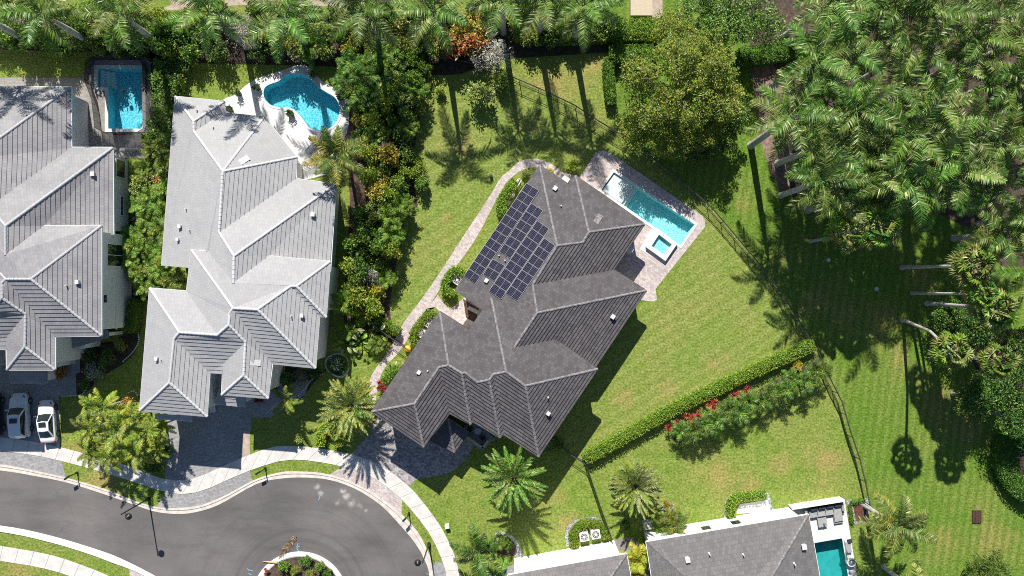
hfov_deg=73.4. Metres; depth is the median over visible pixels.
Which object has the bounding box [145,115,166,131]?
shrub
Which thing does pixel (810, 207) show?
royal palm
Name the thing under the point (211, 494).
driveway apron
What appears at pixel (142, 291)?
areca palm
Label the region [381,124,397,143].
shrub
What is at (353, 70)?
shrub
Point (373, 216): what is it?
shrub
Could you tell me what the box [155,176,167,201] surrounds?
areca palm
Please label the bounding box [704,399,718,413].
spiky plant
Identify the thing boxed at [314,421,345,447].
hedge
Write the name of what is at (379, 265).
shrub
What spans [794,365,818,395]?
dwarf palm
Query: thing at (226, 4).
shrub
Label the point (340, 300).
areca palm
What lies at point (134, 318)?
hedge
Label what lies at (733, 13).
shade tree
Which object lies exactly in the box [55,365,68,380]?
shrub
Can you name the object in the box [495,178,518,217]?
hedge
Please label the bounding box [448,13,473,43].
shrub
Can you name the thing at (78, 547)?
kerb
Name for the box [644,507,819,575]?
detached house
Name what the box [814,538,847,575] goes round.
swimming pool
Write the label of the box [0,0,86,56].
royal palm
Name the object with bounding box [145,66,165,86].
shrub
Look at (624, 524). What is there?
shrub
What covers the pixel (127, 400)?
shrub
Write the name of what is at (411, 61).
shrub
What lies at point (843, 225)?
fan palm
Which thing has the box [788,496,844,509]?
garden wall
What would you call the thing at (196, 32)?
shrub
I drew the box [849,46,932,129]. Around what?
royal palm
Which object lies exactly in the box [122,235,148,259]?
areca palm
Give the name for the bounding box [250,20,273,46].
shrub
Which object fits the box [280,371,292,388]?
shrub
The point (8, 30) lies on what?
royal palm
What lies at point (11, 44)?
shrub
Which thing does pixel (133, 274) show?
areca palm
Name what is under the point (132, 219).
broadleaf plant
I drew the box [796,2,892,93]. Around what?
royal palm
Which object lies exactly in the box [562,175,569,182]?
generator box
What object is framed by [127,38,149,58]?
shrub
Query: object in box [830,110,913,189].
royal palm
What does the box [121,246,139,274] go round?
areca palm
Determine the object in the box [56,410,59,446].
driveway edge
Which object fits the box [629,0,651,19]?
shed
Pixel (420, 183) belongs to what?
shrub
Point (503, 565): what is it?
royal palm
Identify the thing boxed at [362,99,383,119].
shrub
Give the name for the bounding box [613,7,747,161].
shade tree
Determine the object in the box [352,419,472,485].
driveway
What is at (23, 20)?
shrub
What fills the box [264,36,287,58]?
shrub
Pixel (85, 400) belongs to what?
foxtail palm
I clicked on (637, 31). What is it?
hedge
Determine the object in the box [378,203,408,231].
areca palm
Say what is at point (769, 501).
pebble border
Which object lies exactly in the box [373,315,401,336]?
hedge
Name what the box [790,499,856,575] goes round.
pool deck
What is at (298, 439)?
shrub
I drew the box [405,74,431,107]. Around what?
areca palm
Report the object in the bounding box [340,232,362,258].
shrub
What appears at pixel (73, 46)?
shrub
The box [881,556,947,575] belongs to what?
royal palm
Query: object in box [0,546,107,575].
sidewalk
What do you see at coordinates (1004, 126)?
royal palm
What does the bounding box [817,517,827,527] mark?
coffee table
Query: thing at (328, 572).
shrub
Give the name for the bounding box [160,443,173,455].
shrub
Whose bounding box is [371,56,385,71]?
shrub
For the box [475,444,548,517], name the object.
date palm
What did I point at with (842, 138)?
royal palm
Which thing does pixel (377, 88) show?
areca palm
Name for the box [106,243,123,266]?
window
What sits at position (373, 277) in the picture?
shrub
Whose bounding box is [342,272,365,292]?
shrub
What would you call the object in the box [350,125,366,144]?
shrub
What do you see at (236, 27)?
shrub
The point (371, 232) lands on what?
shrub
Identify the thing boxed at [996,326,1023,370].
shade tree
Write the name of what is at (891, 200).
royal palm
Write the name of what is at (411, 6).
royal palm
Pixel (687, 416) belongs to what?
spiky plant
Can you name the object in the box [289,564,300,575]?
spiky plant
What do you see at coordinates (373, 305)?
shrub
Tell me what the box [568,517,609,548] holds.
hedge
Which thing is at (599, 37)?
hedge
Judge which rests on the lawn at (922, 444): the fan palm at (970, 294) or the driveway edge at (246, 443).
the fan palm at (970, 294)
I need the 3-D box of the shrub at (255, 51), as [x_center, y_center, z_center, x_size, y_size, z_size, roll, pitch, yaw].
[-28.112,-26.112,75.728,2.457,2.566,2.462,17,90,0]
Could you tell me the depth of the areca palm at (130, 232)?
75.37 m
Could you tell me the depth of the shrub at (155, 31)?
73.14 m
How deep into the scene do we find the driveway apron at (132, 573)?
76.99 m
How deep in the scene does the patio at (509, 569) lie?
76.99 m
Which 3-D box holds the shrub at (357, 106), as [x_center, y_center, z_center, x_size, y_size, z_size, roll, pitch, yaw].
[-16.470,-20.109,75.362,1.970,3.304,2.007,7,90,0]
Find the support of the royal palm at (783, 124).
on the lawn at (922, 444)
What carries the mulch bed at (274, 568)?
in the kerb at (328, 564)
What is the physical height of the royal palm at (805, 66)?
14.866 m
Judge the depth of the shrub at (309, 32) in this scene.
74.28 m
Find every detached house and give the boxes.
[0,86,131,382]
[139,95,338,421]
[371,165,646,456]
[507,540,630,575]
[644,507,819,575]
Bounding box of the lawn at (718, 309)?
[390,66,809,456]
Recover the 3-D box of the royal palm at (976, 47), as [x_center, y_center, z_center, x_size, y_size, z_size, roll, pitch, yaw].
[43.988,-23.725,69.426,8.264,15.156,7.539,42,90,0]
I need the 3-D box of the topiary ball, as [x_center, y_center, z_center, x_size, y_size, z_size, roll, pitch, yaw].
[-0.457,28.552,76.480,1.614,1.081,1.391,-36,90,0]
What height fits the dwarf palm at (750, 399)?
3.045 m
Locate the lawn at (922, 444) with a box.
[580,0,1023,575]
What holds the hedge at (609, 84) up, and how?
on the lawn at (922, 444)
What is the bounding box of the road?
[0,470,428,575]
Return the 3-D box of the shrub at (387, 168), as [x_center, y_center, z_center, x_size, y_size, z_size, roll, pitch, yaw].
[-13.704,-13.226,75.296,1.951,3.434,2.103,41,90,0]
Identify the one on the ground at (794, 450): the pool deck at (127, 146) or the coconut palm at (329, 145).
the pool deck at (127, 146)
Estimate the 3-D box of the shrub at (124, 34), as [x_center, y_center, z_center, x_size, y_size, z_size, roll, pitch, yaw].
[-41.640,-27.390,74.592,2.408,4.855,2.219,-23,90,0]
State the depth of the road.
76.99 m
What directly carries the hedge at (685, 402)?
on the ground at (794, 450)
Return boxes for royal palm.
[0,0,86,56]
[0,11,18,37]
[69,0,158,52]
[163,0,249,51]
[242,0,329,63]
[319,0,403,51]
[390,0,474,53]
[449,520,502,575]
[465,0,542,40]
[474,553,507,575]
[504,0,583,40]
[541,0,624,52]
[745,69,844,163]
[767,10,865,98]
[773,103,873,189]
[774,60,870,146]
[777,139,875,222]
[779,0,880,41]
[794,98,885,164]
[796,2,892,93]
[799,165,889,242]
[802,70,905,160]
[807,0,909,64]
[808,112,883,189]
[817,129,906,202]
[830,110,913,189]
[834,0,944,55]
[844,137,960,227]
[845,160,920,223]
[848,88,957,185]
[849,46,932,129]
[853,2,960,87]
[855,492,938,557]
[867,0,987,53]
[875,63,980,140]
[875,115,985,204]
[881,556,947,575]
[885,83,987,180]
[885,161,968,231]
[889,0,938,21]
[890,29,988,99]
[893,85,1016,171]
[893,127,1007,216]
[901,106,1006,200]
[905,0,980,19]
[912,0,1023,78]
[918,53,1023,127]
[930,0,1023,50]
[947,155,1023,225]
[950,194,1023,274]
[951,22,1023,117]
[953,0,1023,88]
[960,97,1023,175]
[967,121,1023,190]
[975,194,1023,251]
[989,233,1023,298]
[990,94,1023,145]
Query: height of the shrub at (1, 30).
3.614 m
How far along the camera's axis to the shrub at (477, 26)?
74.30 m
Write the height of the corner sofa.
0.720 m
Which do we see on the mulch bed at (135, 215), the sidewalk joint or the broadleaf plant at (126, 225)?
the broadleaf plant at (126, 225)
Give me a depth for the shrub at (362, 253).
75.12 m
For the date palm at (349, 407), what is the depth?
72.40 m
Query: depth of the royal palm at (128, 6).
66.80 m
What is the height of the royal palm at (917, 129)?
16.176 m
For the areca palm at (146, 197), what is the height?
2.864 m
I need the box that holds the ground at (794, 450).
[0,0,882,575]
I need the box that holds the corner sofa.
[802,502,844,523]
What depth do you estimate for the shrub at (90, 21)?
74.40 m
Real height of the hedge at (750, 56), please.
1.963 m
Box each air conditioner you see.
[416,327,425,337]
[423,318,432,327]
[452,275,461,284]
[579,528,588,541]
[589,527,600,539]
[642,519,650,529]
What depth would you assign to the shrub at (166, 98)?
75.29 m
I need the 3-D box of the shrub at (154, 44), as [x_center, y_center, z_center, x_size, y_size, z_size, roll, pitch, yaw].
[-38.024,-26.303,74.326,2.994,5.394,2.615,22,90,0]
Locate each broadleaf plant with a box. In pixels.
[115,223,128,234]
[128,208,139,226]
[333,329,365,361]
[344,324,374,356]
[352,316,388,341]
[365,320,394,345]
[385,361,401,371]
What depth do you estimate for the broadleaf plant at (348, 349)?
76.24 m
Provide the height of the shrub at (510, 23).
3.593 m
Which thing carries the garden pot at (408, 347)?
on the ground at (794, 450)
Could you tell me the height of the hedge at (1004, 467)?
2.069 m
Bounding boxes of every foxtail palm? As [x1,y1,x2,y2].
[65,406,107,451]
[75,388,126,428]
[75,432,110,467]
[85,442,125,476]
[90,408,140,455]
[107,401,151,437]
[112,436,154,474]
[122,412,167,454]
[140,433,172,462]
[142,413,176,439]
[272,385,302,415]
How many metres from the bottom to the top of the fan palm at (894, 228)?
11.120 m
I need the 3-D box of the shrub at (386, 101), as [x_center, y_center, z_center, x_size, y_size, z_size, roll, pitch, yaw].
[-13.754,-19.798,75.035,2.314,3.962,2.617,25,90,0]
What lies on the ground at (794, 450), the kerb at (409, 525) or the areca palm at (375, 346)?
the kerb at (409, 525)
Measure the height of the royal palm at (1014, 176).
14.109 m
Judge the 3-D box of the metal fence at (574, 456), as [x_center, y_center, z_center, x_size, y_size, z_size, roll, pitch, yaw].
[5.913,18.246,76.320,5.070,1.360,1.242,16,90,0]
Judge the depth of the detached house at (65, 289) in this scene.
70.83 m
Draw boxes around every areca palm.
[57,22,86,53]
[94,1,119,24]
[120,224,145,249]
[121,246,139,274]
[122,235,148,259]
[124,188,149,217]
[124,262,147,286]
[131,275,154,301]
[134,157,155,177]
[135,184,164,214]
[135,210,158,237]
[138,249,153,267]
[139,135,167,161]
[141,255,175,283]
[145,272,172,290]
[146,239,162,258]
[147,216,164,244]
[152,152,169,179]
[152,202,165,224]
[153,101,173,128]
[153,130,170,158]
[154,122,171,138]
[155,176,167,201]
[157,268,187,289]
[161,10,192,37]
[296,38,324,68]
[329,65,355,98]
[330,289,365,316]
[333,48,368,81]
[337,321,358,341]
[338,74,378,115]
[350,56,386,88]
[360,55,372,71]
[361,84,389,116]
[362,123,386,147]
[364,39,395,67]
[365,335,386,354]
[372,49,407,80]
[374,267,400,289]
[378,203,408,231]
[378,221,407,247]
[381,73,414,109]
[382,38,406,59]
[386,192,419,216]
[397,115,420,140]
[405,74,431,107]
[490,530,508,550]
[573,10,599,41]
[619,541,649,575]
[629,565,646,575]
[649,510,664,533]
[656,506,690,535]
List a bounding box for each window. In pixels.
[103,294,107,302]
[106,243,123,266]
[116,158,125,178]
[120,196,123,215]
[699,525,711,530]
[728,519,742,525]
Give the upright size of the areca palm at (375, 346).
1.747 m
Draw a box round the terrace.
[463,423,494,450]
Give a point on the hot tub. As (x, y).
(661, 244)
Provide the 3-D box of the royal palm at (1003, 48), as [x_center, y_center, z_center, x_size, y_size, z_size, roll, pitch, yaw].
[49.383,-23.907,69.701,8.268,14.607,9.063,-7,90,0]
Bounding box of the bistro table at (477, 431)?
[474,428,480,434]
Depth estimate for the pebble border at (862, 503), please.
76.99 m
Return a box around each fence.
[368,320,411,352]
[440,56,810,338]
[542,446,585,464]
[586,465,612,540]
[814,350,870,505]
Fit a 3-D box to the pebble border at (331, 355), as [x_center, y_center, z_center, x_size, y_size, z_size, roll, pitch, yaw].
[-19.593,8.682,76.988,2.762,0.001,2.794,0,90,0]
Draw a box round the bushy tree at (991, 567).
[964,548,1017,575]
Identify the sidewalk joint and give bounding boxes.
[12,441,452,570]
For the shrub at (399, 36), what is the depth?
74.53 m
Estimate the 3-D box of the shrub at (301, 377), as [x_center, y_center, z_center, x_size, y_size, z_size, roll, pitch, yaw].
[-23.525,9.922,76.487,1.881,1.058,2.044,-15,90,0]
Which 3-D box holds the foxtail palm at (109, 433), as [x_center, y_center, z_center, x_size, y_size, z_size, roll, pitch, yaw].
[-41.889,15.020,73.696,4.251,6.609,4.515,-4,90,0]
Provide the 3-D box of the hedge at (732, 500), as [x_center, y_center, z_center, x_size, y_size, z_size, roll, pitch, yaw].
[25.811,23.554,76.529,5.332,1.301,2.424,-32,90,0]
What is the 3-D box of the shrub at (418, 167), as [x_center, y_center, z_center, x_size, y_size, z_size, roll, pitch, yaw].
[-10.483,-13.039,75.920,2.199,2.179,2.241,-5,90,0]
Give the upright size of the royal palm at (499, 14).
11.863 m
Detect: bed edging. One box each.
[122,334,138,361]
[298,373,322,400]
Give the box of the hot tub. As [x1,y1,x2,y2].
[646,229,676,260]
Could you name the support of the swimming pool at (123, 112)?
in the pool deck at (127, 146)
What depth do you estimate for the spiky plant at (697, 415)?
75.84 m
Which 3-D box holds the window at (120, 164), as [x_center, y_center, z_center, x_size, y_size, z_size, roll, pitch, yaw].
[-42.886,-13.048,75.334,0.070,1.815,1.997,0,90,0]
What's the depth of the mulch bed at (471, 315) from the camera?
76.97 m
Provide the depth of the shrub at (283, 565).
76.09 m
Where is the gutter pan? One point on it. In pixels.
(403, 525)
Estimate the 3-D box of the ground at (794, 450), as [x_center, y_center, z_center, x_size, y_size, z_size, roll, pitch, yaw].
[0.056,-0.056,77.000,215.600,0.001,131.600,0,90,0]
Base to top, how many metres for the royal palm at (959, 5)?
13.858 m
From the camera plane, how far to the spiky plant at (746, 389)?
75.83 m
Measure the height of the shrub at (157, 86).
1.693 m
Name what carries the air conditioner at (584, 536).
on the ground at (794, 450)
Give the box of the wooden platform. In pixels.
[972,510,981,522]
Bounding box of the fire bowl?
[847,558,855,566]
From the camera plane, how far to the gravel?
76.98 m
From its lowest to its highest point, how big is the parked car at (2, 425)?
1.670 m
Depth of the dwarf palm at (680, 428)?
74.88 m
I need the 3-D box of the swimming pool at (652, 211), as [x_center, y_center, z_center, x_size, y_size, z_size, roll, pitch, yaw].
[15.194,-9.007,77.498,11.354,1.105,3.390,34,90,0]
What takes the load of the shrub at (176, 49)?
on the mulch bed at (441, 67)
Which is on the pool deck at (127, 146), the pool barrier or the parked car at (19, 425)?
the pool barrier
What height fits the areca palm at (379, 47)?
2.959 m
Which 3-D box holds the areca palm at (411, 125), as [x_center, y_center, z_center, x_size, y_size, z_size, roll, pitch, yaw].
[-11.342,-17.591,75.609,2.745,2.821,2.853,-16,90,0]
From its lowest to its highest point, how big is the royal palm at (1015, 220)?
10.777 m
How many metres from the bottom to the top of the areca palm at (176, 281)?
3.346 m
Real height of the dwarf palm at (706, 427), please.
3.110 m
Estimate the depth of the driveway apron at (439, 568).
76.99 m
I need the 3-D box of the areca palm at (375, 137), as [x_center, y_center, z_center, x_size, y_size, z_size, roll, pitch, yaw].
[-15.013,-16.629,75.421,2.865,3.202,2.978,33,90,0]
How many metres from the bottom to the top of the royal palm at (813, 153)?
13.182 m
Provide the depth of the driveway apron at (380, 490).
76.99 m
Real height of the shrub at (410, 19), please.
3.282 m
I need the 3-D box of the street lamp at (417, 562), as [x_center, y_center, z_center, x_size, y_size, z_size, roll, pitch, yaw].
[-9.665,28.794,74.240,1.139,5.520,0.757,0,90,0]
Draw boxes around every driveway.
[0,365,75,445]
[165,380,309,479]
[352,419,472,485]
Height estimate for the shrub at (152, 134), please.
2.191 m
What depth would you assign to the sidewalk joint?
76.97 m
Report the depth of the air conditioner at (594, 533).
76.05 m
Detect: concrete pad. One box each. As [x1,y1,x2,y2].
[463,318,473,324]
[467,306,480,314]
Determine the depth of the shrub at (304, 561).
76.09 m
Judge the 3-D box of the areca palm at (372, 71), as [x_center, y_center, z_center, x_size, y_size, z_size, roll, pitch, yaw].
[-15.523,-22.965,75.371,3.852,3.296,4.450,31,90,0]
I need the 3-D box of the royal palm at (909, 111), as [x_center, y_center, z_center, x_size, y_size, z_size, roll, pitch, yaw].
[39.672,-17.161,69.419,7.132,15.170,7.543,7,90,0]
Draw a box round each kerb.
[0,465,434,575]
[0,526,154,575]
[258,552,341,575]
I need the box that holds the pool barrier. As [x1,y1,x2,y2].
[84,56,147,134]
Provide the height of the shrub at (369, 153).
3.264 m
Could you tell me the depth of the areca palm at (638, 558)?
74.19 m
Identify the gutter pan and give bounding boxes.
[0,467,431,575]
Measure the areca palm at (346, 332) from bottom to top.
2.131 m
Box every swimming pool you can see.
[94,65,142,131]
[261,71,341,131]
[598,169,697,247]
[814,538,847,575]
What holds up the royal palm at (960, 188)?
on the mulch bed at (789, 13)
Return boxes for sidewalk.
[0,437,458,575]
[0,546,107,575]
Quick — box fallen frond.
[278,536,295,558]
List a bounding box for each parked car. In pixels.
[0,393,5,435]
[5,392,33,438]
[33,400,59,443]
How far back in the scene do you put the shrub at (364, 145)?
75.19 m
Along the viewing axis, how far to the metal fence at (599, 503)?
75.69 m
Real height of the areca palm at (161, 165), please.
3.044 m
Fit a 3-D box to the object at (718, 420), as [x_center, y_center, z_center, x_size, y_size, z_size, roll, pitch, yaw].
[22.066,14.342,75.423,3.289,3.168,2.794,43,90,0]
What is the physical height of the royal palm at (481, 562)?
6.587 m
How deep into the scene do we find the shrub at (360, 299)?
73.56 m
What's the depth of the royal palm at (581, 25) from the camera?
66.67 m
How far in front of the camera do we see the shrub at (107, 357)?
75.78 m
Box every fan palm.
[808,219,869,254]
[837,203,902,249]
[899,243,996,288]
[900,318,974,370]
[910,277,1002,310]
[924,288,1019,334]
[928,342,1023,379]
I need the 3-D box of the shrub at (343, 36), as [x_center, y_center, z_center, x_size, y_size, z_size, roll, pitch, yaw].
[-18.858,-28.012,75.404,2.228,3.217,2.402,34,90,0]
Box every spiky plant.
[253,398,263,402]
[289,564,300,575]
[376,380,386,390]
[664,419,679,430]
[683,412,695,424]
[690,409,704,419]
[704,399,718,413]
[730,390,745,400]
[737,384,749,397]
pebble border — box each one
[325,353,348,377]
[495,531,522,556]
[565,517,601,545]
[661,501,673,512]
[724,490,773,517]
[846,498,870,524]
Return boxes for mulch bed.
[0,15,636,74]
[76,329,139,396]
[129,53,185,299]
[265,557,334,575]
[284,367,325,403]
[332,355,342,375]
[344,34,429,348]
[463,299,478,321]
[495,536,516,555]
[674,360,819,442]
[727,0,1023,269]
[752,63,791,191]
[853,505,865,520]
[968,329,1023,482]
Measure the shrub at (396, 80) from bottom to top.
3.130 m
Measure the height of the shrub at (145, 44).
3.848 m
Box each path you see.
[56,359,79,379]
[164,0,387,9]
[369,159,573,424]
[423,296,481,328]
[651,0,661,17]
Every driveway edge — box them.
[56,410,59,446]
[243,431,249,456]
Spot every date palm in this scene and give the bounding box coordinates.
[316,370,381,441]
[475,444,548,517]
[606,457,666,519]
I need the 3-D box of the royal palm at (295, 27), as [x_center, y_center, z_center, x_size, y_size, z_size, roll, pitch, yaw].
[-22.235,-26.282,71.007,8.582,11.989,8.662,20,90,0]
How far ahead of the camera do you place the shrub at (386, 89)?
74.20 m
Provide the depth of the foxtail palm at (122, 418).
72.00 m
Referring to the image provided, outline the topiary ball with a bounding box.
[502,537,514,551]
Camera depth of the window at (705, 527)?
74.95 m
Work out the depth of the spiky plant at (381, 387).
76.23 m
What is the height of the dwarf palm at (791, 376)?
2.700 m
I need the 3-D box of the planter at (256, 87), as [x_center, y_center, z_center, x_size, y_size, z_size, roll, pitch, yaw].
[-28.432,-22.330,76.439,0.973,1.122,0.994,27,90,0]
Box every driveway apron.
[0,451,65,477]
[129,569,142,575]
[156,471,251,507]
[330,467,401,513]
[433,561,445,575]
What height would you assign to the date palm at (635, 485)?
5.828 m
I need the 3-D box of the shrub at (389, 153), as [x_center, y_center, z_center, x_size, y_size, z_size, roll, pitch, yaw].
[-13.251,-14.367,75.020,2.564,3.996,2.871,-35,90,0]
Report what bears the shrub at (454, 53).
on the mulch bed at (441, 67)
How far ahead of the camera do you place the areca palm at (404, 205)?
74.49 m
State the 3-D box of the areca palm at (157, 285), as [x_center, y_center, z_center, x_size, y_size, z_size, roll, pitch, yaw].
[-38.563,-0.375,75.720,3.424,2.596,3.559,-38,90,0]
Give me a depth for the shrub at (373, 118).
74.11 m
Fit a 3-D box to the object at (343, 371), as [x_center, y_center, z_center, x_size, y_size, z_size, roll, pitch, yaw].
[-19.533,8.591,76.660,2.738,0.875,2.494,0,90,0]
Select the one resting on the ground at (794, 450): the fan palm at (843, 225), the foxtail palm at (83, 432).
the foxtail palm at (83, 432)
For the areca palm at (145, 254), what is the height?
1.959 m
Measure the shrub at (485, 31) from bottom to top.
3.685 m
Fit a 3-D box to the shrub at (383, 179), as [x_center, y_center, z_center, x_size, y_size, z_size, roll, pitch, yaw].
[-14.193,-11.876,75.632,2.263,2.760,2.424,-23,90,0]
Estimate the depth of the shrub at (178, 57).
75.74 m
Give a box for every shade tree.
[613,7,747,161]
[670,0,788,53]
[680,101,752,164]
[926,298,972,340]
[950,306,1006,355]
[950,373,1005,427]
[972,362,1023,414]
[990,395,1023,449]
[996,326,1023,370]
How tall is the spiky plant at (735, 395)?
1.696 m
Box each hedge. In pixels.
[123,298,143,332]
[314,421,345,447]
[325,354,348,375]
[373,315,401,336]
[380,365,398,384]
[408,309,436,345]
[439,265,465,297]
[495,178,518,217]
[512,24,609,45]
[549,436,563,450]
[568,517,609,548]
[581,339,815,463]
[602,57,618,106]
[607,42,657,65]
[611,17,661,44]
[724,489,767,517]
[735,31,851,68]
[847,504,854,525]
[849,497,865,505]
[988,426,1023,503]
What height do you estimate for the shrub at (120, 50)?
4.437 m
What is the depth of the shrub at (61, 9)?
74.77 m
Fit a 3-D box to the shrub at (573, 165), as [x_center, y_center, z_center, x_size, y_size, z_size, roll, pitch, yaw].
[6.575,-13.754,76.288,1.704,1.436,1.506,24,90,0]
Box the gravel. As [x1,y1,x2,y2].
[735,500,769,513]
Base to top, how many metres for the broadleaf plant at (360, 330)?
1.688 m
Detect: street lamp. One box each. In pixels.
[121,497,150,519]
[414,542,430,565]
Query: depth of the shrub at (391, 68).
74.34 m
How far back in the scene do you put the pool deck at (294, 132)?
76.98 m
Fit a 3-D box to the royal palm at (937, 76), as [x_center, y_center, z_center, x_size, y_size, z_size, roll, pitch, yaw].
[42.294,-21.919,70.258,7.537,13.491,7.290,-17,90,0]
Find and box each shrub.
[0,0,26,20]
[0,19,8,37]
[0,31,26,53]
[4,20,25,46]
[10,15,39,27]
[15,25,42,49]
[26,28,60,57]
[46,0,71,21]
[46,35,76,57]
[54,17,70,39]
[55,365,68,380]
[60,29,90,55]
[63,3,86,24]
[67,18,97,39]
[77,0,95,18]
[77,378,89,390]
[80,347,99,363]
[81,29,109,53]
[81,360,105,381]
[83,15,106,31]
[88,32,110,56]
[97,347,116,367]
[99,23,120,45]
[103,36,132,58]
[113,24,134,41]
[113,337,127,351]
[115,397,135,417]
[127,7,147,27]
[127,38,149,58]
[127,170,156,194]
[135,26,160,47]
[135,28,155,52]
[140,128,157,144]
[143,5,171,35]
[143,29,177,58]
[143,458,160,472]
[144,233,155,248]
[145,16,177,43]
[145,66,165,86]
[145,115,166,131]
[149,90,163,104]
[149,103,162,118]
[151,77,170,94]
[151,168,167,183]
[152,56,179,73]
[158,38,180,60]
[159,87,175,105]
[160,26,175,43]
[160,65,182,88]
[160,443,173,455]
[166,72,186,95]
[168,60,188,80]
[171,25,199,47]
[171,54,191,73]
[176,90,187,96]
[179,4,202,26]
[179,42,205,67]
[190,8,207,29]
[192,19,216,47]
[205,41,230,64]
[206,0,230,19]
[219,8,246,43]
[233,23,256,49]
[236,12,264,32]
[244,0,266,23]
[247,40,266,63]
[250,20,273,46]
[262,3,285,19]
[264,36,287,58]
[275,28,292,46]
[277,560,290,572]
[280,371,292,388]
[283,34,303,61]
[288,13,311,30]
[292,369,308,385]
[292,433,302,443]
[297,22,316,43]
[298,555,311,567]
[300,4,324,22]
[304,566,314,575]
[309,18,334,45]
[309,366,322,378]
[311,37,336,60]
[315,560,325,571]
[322,569,332,575]
[324,5,341,23]
[329,24,348,44]
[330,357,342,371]
[337,254,355,273]
[339,39,357,55]
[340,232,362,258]
[342,15,356,36]
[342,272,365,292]
[344,41,361,56]
[345,24,365,46]
[346,84,359,95]
[346,282,370,309]
[349,62,358,79]
[349,227,376,248]
[349,256,374,279]
[350,110,368,126]
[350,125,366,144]
[350,204,369,219]
[351,98,367,111]
[351,141,368,159]
[351,211,376,235]
[351,305,367,318]
[353,313,370,326]
[355,4,369,26]
[355,245,374,262]
[356,166,379,185]
[359,108,384,131]
[360,143,379,166]
[360,267,377,286]
[362,84,373,97]
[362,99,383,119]
[364,181,384,202]
[364,199,383,214]
[364,294,383,320]
[367,222,383,239]
[367,234,388,256]
[367,283,385,299]
[368,208,388,227]
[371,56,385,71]
[373,257,389,272]
[375,170,392,187]
[375,198,394,213]
[376,93,396,118]
[376,141,400,167]
[377,159,394,176]
[377,182,399,201]
[379,1,399,31]
[379,241,401,259]
[380,79,397,97]
[380,138,389,150]
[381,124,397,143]
[383,54,400,70]
[384,113,400,128]
[387,71,403,88]
[388,12,410,38]
[388,174,410,192]
[390,125,414,150]
[393,33,412,55]
[393,89,410,107]
[395,144,416,166]
[396,106,413,121]
[396,163,414,180]
[397,6,419,26]
[399,36,416,51]
[402,50,425,69]
[402,69,422,84]
[406,98,427,117]
[408,41,425,60]
[411,23,432,44]
[411,160,425,178]
[413,175,429,192]
[414,58,434,77]
[426,36,447,61]
[434,85,446,94]
[435,26,466,60]
[438,4,456,28]
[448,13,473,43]
[457,20,489,57]
[462,8,488,36]
[464,80,494,105]
[465,2,483,20]
[468,49,495,75]
[473,8,499,44]
[474,35,510,72]
[477,5,495,28]
[492,1,513,27]
[492,69,515,93]
[507,9,523,32]
[519,24,543,47]
[521,169,531,177]
[535,20,558,50]
[546,5,564,19]
[560,22,583,44]
[563,158,578,170]
[594,15,608,29]
[604,13,628,42]
[619,519,630,530]
[663,499,673,508]
[791,359,802,370]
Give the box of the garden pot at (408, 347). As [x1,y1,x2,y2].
[404,345,410,351]
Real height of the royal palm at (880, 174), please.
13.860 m
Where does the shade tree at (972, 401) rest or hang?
on the lawn at (922, 444)
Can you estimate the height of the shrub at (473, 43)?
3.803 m
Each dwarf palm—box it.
[669,419,689,443]
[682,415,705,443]
[695,407,717,437]
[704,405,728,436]
[715,395,739,420]
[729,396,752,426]
[735,388,761,412]
[753,389,772,412]
[761,378,779,402]
[768,377,798,402]
[781,368,803,389]
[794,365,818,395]
[803,356,832,381]
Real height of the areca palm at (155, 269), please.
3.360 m
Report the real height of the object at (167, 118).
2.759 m
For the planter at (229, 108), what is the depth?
76.39 m
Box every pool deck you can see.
[0,57,150,157]
[224,65,348,178]
[580,151,704,300]
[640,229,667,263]
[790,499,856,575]
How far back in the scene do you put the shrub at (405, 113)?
74.76 m
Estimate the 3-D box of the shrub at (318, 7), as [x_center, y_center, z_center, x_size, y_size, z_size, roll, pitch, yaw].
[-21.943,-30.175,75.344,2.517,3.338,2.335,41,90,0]
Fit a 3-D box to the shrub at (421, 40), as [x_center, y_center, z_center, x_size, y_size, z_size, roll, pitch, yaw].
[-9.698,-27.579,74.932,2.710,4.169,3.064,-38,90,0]
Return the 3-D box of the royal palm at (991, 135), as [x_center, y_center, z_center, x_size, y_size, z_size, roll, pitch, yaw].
[42.505,-13.107,69.900,8.759,14.207,9.056,-27,90,0]
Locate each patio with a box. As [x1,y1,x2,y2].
[494,565,513,574]
[614,537,650,575]
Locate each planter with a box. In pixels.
[225,104,232,112]
[234,88,241,96]
[251,82,260,90]
[284,108,294,116]
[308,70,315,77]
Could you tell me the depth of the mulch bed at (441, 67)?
76.99 m
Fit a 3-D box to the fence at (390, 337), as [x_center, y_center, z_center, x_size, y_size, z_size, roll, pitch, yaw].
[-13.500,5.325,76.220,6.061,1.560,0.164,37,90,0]
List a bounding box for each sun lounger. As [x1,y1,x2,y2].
[305,143,316,154]
[843,538,852,552]
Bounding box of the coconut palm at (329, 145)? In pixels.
[301,125,367,193]
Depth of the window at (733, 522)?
75.06 m
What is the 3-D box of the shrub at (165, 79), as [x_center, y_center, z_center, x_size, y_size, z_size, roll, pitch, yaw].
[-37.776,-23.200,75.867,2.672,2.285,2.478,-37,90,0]
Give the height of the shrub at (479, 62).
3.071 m
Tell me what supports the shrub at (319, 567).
on the mulch bed at (274, 568)
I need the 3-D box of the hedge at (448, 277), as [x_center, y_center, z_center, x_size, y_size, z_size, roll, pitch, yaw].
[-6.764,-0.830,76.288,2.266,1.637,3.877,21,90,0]
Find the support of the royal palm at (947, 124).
on the mulch bed at (789, 13)
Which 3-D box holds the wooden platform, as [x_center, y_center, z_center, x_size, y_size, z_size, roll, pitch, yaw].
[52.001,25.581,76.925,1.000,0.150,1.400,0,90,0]

